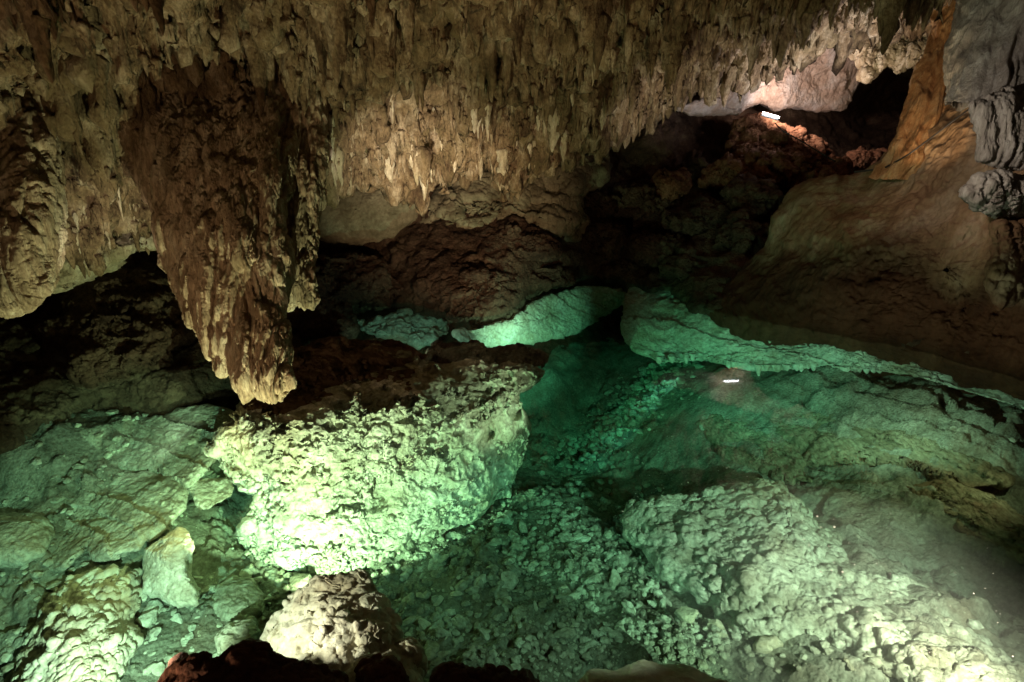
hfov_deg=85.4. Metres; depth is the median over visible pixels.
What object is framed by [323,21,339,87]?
stalactite
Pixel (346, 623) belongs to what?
submerged rock
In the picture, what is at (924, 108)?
flowstone column
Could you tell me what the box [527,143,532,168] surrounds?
stalactite
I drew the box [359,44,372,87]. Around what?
stalactite
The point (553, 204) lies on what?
boulder
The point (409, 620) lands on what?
stone
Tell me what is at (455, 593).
stone
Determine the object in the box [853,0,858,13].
stalactite
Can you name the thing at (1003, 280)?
flowstone drapery
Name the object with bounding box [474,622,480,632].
stone
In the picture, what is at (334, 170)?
stalactite
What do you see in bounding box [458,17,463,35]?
stalactite
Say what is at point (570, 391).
pool bed
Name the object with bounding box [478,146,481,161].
stalactite
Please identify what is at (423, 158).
stalactite
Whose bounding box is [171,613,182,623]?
stone
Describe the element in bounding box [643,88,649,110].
stalactite
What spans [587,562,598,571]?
stone
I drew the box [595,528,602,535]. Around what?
stone
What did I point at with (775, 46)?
stalactite
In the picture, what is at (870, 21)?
stalactite
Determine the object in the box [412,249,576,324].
boulder
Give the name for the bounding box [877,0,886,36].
stalactite
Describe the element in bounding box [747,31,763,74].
stalactite
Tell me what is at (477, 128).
stalactite
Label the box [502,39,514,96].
stalactite
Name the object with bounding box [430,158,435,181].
stalactite
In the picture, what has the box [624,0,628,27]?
stalactite
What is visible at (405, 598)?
stone
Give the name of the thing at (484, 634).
stone
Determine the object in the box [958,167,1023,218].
flowstone drapery
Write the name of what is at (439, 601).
stone
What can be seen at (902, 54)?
dripstone
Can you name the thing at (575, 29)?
stalactite
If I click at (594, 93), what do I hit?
stalactite
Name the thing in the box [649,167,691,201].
wall boulder
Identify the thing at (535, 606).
stone
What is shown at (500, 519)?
stone
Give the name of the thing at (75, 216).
stalactite
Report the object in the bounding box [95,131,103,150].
stalactite
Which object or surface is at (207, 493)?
submerged slab
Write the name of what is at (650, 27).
stalactite
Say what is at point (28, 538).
submerged rock
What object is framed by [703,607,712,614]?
stone
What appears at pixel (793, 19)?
stalactite
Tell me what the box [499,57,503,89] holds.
stalactite
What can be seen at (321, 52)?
stalactite
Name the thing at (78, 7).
stalactite
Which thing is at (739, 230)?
wall boulder
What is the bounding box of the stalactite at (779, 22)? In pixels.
[778,0,783,26]
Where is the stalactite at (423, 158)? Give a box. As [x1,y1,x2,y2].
[415,146,432,186]
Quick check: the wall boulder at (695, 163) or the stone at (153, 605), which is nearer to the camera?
the stone at (153, 605)
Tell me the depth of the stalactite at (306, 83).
4.54 m
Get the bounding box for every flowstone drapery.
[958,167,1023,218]
[968,85,1023,170]
[983,218,1023,310]
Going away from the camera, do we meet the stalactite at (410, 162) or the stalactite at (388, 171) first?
the stalactite at (410, 162)
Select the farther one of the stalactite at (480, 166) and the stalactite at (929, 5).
the stalactite at (480, 166)
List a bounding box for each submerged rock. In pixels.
[0,512,54,567]
[10,563,147,681]
[142,527,200,607]
[210,574,264,621]
[214,615,260,653]
[260,568,427,681]
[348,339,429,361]
[426,339,548,367]
[620,478,1023,681]
[752,635,782,653]
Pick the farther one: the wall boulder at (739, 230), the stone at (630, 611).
the wall boulder at (739, 230)
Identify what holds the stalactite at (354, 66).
hanging from the cave ceiling
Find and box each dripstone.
[0,90,67,318]
[127,78,329,404]
[847,32,927,83]
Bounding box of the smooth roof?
[676,48,859,116]
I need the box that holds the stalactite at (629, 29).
[622,23,634,67]
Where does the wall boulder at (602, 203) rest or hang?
attached to the cave wall
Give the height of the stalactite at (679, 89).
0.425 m
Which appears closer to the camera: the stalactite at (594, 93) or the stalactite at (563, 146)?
the stalactite at (594, 93)
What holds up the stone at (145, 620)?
on the pool bed
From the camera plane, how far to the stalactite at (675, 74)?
6.20 m
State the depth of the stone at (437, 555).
4.83 m
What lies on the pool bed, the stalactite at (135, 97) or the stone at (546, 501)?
the stone at (546, 501)
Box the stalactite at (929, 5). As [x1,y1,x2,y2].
[921,0,936,32]
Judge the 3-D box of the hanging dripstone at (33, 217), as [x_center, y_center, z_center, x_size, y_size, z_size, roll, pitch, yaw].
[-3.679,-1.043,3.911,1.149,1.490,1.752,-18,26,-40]
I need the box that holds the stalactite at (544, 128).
[542,120,546,140]
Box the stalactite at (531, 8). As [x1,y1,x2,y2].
[528,0,536,20]
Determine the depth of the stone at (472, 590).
4.36 m
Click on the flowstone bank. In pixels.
(861, 261)
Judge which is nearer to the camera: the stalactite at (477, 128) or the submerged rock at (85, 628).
the submerged rock at (85, 628)
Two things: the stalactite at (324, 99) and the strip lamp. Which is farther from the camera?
the strip lamp
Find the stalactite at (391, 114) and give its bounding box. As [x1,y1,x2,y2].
[389,96,395,123]
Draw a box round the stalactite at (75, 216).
[72,212,79,231]
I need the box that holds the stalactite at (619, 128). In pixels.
[616,112,625,147]
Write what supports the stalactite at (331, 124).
hanging from the cave ceiling
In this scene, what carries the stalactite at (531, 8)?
hanging from the cave ceiling
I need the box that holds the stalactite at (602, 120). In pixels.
[600,102,604,130]
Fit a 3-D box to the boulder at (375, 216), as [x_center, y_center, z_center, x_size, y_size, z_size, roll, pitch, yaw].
[-2.462,-2.068,8.917,2.216,1.177,1.572,0,20,0]
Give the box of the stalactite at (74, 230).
[72,227,80,253]
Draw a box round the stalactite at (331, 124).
[328,114,335,149]
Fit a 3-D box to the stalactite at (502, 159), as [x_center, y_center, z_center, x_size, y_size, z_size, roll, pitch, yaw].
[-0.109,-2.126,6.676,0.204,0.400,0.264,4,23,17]
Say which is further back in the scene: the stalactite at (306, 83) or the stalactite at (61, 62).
the stalactite at (306, 83)
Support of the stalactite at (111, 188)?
hanging from the cave ceiling
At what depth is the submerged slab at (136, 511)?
4.43 m
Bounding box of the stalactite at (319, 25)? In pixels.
[315,20,321,39]
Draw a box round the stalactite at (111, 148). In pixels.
[106,135,114,168]
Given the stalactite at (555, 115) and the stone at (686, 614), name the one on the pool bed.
the stone at (686, 614)
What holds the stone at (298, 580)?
on the pool bed
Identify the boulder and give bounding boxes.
[34,251,184,391]
[203,336,544,574]
[286,252,403,339]
[319,188,417,247]
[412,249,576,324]
[420,147,612,242]
[486,222,563,262]
[581,219,629,264]
[584,187,621,218]
[597,255,639,284]
[610,181,679,222]
[623,230,686,267]
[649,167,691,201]
[658,245,707,282]
[659,194,731,236]
[680,149,708,180]
[695,151,747,189]
[713,208,769,253]
[714,172,783,221]
[724,112,853,189]
[846,146,882,173]
[870,147,887,153]
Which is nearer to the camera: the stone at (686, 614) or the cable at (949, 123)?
the stone at (686, 614)
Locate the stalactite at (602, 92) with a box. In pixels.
[596,85,606,119]
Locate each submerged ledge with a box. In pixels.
[357,308,448,349]
[451,285,625,347]
[620,287,1023,408]
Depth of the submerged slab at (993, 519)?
4.36 m
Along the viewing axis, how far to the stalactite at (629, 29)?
5.22 m
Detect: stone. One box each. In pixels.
[135,609,157,628]
[140,600,163,615]
[143,663,156,675]
[149,627,160,638]
[152,662,164,675]
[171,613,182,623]
[239,568,252,576]
[253,576,261,582]
[289,573,310,587]
[401,592,413,603]
[402,616,416,625]
[416,592,425,599]
[418,618,430,630]
[424,639,439,660]
[433,552,443,569]
[433,554,448,564]
[433,595,443,605]
[435,651,450,658]
[445,531,456,540]
[450,591,462,596]
[451,638,458,644]
[455,614,466,628]
[465,587,478,594]
[466,611,473,616]
[472,535,480,550]
[473,574,485,587]
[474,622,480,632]
[479,628,489,639]
[489,585,499,595]
[493,516,504,522]
[493,587,507,598]
[493,614,499,620]
[501,571,518,589]
[501,598,513,608]
[502,510,513,518]
[502,557,514,565]
[508,530,519,542]
[518,520,527,532]
[533,601,537,611]
[537,544,548,553]
[541,497,551,506]
[553,627,574,638]
[554,536,559,542]
[556,592,580,601]
[558,530,571,542]
[561,585,570,592]
[574,535,590,542]
[584,572,601,584]
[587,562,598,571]
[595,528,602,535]
[609,568,619,588]
[614,629,623,642]
[615,617,625,624]
[621,602,635,617]
[625,617,634,625]
[626,601,635,612]
[637,585,653,592]
[657,598,672,609]
[674,606,698,623]
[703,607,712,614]
[707,619,725,630]
[708,631,727,636]
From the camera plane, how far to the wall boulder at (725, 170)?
9.75 m
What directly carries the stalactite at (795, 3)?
hanging from the cave ceiling
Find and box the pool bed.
[0,337,1023,681]
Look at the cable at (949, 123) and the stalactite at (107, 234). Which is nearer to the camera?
the stalactite at (107, 234)
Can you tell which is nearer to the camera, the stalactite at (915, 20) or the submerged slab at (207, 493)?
the submerged slab at (207, 493)
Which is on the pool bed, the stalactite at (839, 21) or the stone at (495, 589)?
the stone at (495, 589)
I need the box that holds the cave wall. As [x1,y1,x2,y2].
[0,67,968,453]
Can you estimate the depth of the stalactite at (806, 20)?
6.55 m
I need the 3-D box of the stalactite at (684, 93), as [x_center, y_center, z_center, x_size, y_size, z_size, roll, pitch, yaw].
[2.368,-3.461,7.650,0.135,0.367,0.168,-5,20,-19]
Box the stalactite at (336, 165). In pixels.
[335,153,337,179]
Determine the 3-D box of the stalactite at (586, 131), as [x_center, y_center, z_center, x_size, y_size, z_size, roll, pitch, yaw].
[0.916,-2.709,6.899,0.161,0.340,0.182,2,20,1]
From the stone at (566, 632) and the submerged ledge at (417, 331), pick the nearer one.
the stone at (566, 632)
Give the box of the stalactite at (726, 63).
[724,51,728,72]
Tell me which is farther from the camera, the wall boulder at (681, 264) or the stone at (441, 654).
the wall boulder at (681, 264)
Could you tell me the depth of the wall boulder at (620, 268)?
9.17 m
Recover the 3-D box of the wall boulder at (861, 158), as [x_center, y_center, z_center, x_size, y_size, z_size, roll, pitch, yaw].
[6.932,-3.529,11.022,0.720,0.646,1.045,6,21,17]
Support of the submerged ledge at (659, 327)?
attached to the cave wall
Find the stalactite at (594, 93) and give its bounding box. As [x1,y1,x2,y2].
[590,87,596,98]
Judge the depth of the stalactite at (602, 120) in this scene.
7.02 m
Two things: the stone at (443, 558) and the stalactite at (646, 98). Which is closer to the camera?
the stone at (443, 558)
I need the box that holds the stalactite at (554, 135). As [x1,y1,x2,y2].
[547,114,559,151]
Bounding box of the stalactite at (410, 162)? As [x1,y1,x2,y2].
[409,144,412,166]
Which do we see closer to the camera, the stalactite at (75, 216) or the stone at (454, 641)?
the stone at (454, 641)
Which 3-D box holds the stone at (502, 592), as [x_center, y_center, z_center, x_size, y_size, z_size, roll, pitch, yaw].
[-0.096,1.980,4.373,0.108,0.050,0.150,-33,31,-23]
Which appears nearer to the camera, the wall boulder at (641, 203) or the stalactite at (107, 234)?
the stalactite at (107, 234)
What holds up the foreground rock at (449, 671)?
on the pool bed
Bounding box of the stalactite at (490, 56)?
[483,33,497,102]
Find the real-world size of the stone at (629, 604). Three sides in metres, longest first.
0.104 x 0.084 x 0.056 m
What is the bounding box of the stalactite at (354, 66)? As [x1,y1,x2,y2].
[353,60,356,74]
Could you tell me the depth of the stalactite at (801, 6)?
5.97 m
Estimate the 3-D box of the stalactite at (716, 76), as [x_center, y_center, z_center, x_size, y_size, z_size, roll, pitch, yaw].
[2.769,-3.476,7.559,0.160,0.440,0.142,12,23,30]
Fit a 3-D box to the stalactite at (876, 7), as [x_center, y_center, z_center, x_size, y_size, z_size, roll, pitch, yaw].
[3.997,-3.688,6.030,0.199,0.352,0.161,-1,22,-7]
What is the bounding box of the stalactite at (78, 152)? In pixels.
[72,142,83,159]
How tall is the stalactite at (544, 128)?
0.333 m
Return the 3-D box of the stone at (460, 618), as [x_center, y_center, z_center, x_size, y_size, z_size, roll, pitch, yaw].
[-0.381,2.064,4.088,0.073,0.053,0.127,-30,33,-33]
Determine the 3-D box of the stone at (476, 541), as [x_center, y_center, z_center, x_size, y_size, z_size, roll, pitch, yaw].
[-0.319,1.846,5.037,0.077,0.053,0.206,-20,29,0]
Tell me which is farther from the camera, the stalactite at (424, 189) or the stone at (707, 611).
the stalactite at (424, 189)
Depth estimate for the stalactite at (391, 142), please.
5.72 m
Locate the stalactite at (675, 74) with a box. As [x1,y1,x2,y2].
[673,58,680,84]
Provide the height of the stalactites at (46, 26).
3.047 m
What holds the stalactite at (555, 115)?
hanging from the cave ceiling
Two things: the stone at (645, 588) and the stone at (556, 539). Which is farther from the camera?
the stone at (556, 539)
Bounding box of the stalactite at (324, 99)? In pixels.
[320,88,326,104]
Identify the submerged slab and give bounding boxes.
[49,471,189,571]
[117,403,234,488]
[187,477,233,509]
[696,414,812,485]
[753,412,1015,489]
[821,484,949,572]
[906,478,1023,564]
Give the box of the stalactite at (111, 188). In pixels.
[108,170,114,196]
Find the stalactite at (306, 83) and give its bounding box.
[303,74,308,98]
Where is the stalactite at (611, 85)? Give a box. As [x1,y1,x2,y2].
[609,77,614,106]
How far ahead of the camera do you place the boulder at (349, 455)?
4.96 m
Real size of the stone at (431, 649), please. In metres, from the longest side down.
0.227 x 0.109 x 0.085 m
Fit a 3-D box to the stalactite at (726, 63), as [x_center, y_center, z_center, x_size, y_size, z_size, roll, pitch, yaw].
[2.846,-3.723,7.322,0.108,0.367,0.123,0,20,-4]
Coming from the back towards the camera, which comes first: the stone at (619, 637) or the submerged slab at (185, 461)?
the submerged slab at (185, 461)
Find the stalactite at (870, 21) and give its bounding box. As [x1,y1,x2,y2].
[868,8,873,28]
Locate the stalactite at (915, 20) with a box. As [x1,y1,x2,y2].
[911,0,925,31]
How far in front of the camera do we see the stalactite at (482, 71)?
5.33 m
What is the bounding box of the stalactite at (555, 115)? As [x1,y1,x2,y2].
[552,107,557,122]
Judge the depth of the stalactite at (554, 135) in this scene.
6.64 m
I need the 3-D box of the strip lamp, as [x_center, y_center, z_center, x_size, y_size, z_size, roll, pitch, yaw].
[4.642,-4.038,9.979,0.313,0.154,0.071,11,23,27]
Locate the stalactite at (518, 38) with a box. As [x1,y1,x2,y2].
[514,14,525,68]
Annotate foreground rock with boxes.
[157,638,348,681]
[354,652,409,681]
[429,661,539,681]
[577,659,728,681]
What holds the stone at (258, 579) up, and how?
on the pool bed
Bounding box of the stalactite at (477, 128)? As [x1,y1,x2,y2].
[476,118,481,137]
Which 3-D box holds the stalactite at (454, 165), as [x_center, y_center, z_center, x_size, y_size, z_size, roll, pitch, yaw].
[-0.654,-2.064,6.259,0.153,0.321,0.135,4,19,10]
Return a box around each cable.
[775,123,835,161]
[854,109,967,172]
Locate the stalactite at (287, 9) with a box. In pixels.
[282,0,291,31]
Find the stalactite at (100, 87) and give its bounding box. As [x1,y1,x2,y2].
[94,53,109,110]
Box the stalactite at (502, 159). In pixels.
[496,148,509,174]
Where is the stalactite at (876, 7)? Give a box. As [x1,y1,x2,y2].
[873,0,879,19]
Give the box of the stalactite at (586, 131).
[583,117,590,136]
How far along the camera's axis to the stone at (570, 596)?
4.34 m
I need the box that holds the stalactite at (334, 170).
[330,149,336,185]
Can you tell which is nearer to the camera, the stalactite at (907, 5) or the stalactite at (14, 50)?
the stalactite at (14, 50)
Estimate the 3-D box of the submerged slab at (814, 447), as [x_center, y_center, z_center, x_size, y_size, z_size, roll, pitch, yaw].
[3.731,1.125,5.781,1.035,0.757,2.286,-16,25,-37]
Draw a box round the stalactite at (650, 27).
[649,16,655,41]
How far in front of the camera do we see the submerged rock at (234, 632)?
3.60 m
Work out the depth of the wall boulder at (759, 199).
9.03 m
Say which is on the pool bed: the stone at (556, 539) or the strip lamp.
the stone at (556, 539)
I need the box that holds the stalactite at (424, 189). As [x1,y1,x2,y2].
[419,177,428,200]
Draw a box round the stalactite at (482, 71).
[478,40,485,99]
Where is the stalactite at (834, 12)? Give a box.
[828,0,841,29]
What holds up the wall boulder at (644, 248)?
attached to the cave wall
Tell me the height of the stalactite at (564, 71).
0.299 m
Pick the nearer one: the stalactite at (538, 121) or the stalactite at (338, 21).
the stalactite at (338, 21)
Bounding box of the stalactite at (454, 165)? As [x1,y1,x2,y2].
[451,154,457,171]
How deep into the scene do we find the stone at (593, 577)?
4.53 m
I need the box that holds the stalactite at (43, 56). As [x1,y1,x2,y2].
[18,9,54,83]
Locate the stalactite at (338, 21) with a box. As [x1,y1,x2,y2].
[325,0,352,67]
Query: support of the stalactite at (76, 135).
hanging from the cave ceiling
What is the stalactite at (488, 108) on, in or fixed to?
hanging from the cave ceiling
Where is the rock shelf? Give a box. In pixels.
[52,233,155,293]
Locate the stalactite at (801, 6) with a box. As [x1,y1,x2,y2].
[795,0,809,21]
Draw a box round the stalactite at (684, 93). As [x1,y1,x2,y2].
[682,84,687,102]
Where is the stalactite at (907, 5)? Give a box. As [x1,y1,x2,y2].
[905,0,909,26]
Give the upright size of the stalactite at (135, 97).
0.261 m
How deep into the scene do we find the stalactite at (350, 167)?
6.01 m
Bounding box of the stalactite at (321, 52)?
[308,13,327,88]
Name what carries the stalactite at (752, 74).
hanging from the cave ceiling
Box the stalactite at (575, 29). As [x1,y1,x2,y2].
[573,24,576,55]
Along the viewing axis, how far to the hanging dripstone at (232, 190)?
4.13 m
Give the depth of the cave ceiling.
4.73 m
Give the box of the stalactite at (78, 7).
[71,0,85,21]
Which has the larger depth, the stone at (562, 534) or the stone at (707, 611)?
the stone at (562, 534)
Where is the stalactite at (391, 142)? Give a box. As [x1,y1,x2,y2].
[385,133,398,166]
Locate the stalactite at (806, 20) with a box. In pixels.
[800,13,813,49]
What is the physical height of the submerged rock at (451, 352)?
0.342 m
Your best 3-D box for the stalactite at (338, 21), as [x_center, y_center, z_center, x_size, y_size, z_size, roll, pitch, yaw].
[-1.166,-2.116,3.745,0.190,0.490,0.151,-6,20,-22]
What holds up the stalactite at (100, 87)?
hanging from the cave ceiling
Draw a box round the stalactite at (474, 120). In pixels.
[471,109,477,133]
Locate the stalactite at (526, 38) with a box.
[522,31,529,60]
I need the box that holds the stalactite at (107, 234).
[105,231,110,249]
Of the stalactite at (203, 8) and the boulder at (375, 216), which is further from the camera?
the boulder at (375, 216)
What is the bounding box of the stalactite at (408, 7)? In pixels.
[399,0,415,59]
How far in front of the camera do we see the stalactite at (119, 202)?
4.58 m
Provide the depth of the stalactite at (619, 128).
7.40 m
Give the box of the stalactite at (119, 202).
[116,199,123,220]
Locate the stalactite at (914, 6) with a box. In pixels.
[908,0,920,25]
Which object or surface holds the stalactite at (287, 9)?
hanging from the cave ceiling
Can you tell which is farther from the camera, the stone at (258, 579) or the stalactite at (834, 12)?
the stalactite at (834, 12)
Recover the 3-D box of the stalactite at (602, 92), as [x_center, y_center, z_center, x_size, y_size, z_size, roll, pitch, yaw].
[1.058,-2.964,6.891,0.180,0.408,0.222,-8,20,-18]
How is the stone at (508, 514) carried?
on the pool bed
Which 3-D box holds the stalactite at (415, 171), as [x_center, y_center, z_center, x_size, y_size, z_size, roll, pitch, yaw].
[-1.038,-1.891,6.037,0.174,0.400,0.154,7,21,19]
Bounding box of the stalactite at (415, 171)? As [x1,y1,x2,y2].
[411,151,418,185]
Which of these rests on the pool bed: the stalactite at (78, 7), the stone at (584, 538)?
the stone at (584, 538)
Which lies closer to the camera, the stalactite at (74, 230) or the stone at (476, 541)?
the stalactite at (74, 230)
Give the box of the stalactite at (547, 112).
[544,105,550,127]
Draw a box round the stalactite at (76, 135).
[72,112,82,154]
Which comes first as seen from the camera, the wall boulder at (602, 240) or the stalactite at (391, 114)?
the stalactite at (391, 114)
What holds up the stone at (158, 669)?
on the pool bed
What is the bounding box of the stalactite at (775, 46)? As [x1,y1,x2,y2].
[772,35,778,61]
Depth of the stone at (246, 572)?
4.54 m
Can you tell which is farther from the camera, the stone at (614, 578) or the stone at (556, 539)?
the stone at (556, 539)
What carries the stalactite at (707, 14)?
hanging from the cave ceiling
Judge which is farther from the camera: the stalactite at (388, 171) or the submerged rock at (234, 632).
the stalactite at (388, 171)
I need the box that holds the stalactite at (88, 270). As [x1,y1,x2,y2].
[83,260,90,277]
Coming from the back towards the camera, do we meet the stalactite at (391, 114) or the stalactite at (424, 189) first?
the stalactite at (424, 189)
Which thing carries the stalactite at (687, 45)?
hanging from the cave ceiling
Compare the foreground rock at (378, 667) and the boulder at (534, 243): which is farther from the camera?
the boulder at (534, 243)
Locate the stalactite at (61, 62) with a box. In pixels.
[59,58,70,93]
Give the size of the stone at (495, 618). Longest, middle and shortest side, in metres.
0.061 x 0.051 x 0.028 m
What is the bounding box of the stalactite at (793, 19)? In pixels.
[791,9,795,28]
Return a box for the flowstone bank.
[709,105,1023,401]
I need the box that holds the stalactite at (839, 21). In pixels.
[835,9,843,33]
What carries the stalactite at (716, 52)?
hanging from the cave ceiling
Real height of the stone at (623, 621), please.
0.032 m
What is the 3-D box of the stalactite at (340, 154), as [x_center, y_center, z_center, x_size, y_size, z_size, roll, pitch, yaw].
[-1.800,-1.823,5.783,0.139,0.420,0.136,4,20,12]
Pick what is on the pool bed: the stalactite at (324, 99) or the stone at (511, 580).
the stone at (511, 580)
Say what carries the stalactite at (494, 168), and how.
hanging from the cave ceiling
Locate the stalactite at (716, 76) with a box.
[711,71,722,101]
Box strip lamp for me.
[761,112,778,120]
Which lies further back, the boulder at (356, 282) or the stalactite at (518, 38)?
the boulder at (356, 282)
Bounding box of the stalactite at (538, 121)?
[536,109,540,130]
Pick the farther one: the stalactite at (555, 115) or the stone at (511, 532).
the stalactite at (555, 115)
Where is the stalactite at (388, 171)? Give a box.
[382,155,395,182]
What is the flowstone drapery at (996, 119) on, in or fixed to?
attached to the flowstone column at (983, 54)
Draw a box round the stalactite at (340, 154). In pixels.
[335,146,344,185]
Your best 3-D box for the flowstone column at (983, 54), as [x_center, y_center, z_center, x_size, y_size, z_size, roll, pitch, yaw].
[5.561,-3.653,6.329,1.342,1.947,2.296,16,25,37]
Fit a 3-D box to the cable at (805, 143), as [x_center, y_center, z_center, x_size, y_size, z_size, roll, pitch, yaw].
[5.059,-3.442,9.596,1.049,0.652,0.138,9,22,24]
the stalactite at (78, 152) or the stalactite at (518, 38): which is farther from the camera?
the stalactite at (518, 38)
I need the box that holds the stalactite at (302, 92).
[299,83,305,115]
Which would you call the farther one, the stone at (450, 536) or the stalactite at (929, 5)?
the stalactite at (929, 5)
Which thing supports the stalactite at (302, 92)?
hanging from the cave ceiling
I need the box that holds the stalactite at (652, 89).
[650,71,657,97]
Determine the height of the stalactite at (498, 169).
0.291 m
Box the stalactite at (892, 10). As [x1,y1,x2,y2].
[880,0,907,54]
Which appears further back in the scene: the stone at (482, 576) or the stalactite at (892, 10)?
the stalactite at (892, 10)
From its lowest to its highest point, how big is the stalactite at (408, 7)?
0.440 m
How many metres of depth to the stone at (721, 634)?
3.69 m
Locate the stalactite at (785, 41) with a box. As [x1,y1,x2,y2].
[776,21,794,67]
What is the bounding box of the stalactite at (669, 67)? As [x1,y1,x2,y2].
[665,63,677,91]
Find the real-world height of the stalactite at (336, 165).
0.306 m
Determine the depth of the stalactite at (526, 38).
5.22 m
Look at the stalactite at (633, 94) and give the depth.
6.73 m
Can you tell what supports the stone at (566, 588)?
on the pool bed
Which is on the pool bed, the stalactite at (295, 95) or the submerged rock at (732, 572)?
the submerged rock at (732, 572)
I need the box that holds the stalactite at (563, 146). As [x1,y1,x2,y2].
[560,129,568,162]
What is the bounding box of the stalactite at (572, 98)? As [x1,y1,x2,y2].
[570,92,574,106]
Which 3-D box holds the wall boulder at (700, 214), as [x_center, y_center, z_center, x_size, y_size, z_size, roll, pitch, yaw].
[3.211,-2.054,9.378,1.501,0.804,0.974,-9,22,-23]
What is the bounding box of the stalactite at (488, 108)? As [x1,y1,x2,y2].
[484,101,492,129]
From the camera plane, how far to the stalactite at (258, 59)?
4.23 m
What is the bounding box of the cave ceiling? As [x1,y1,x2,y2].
[0,0,954,276]
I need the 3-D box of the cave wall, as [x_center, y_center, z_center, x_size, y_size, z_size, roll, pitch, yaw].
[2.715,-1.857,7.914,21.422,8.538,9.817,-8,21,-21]
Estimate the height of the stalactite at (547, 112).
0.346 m
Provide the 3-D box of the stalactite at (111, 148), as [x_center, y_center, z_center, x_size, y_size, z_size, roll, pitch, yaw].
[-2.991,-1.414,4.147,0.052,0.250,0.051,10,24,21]
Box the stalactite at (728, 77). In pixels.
[719,63,737,106]
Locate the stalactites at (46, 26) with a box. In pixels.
[0,0,955,278]
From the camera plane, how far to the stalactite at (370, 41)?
4.07 m
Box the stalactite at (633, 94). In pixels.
[628,76,639,119]
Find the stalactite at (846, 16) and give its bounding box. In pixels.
[843,6,848,29]
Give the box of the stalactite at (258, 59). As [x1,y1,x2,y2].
[241,33,268,112]
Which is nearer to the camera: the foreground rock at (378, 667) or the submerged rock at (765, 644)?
the foreground rock at (378, 667)
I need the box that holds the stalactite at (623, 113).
[622,101,626,120]
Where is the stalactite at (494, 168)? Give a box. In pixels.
[493,160,496,174]
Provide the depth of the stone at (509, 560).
4.75 m
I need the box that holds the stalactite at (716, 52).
[712,45,721,71]
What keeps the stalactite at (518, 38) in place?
hanging from the cave ceiling
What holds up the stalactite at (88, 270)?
hanging from the rock shelf
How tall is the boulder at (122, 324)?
1.308 m
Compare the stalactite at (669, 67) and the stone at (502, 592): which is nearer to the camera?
the stone at (502, 592)
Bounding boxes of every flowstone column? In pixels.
[869,0,955,179]
[942,0,1023,110]
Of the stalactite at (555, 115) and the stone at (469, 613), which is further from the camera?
the stalactite at (555, 115)
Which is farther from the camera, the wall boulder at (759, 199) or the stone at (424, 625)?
the wall boulder at (759, 199)
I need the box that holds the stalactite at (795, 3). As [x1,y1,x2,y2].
[792,0,798,11]
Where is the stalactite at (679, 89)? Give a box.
[676,75,684,105]
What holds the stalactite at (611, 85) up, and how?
hanging from the cave ceiling
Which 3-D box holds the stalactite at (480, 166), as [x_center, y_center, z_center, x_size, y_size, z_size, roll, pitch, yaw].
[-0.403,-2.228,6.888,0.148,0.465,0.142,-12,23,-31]
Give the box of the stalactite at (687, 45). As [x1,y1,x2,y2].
[685,17,694,49]
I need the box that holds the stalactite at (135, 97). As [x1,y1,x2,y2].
[129,88,142,123]
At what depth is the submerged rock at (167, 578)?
3.95 m
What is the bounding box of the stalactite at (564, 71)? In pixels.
[562,59,567,82]
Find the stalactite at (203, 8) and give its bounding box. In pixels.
[201,0,205,26]
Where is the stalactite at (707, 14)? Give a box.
[706,0,712,24]
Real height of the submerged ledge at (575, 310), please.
0.749 m
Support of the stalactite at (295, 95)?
hanging from the cave ceiling
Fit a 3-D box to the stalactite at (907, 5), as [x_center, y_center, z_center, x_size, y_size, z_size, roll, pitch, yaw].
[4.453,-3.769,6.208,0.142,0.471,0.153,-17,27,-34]
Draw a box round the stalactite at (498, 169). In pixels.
[496,167,501,190]
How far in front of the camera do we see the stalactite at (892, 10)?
5.99 m
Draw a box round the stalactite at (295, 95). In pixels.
[293,89,297,103]
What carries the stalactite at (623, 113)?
hanging from the cave ceiling
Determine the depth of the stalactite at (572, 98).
6.30 m
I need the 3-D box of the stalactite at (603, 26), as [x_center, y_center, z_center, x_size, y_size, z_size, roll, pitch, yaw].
[0.760,-2.580,4.778,0.172,0.457,0.188,-6,21,-16]
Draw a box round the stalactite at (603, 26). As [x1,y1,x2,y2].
[593,12,611,69]
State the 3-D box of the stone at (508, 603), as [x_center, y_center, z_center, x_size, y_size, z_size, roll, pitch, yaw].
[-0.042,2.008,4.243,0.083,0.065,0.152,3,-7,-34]
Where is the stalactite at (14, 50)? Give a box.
[13,48,18,64]
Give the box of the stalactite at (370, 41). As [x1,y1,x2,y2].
[362,13,373,68]
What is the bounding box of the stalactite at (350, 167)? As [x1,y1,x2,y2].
[349,166,351,190]
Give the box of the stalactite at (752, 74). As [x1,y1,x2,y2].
[748,60,758,87]
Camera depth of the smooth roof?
10.93 m
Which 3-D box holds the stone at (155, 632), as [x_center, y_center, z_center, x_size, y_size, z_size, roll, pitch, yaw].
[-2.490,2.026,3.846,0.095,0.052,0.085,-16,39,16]
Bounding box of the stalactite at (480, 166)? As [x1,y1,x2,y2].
[478,154,482,180]
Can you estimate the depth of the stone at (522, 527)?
5.31 m
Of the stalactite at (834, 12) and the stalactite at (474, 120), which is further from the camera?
the stalactite at (834, 12)
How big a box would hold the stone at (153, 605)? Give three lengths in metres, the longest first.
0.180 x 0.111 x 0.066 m
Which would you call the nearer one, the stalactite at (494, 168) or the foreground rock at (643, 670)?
the foreground rock at (643, 670)

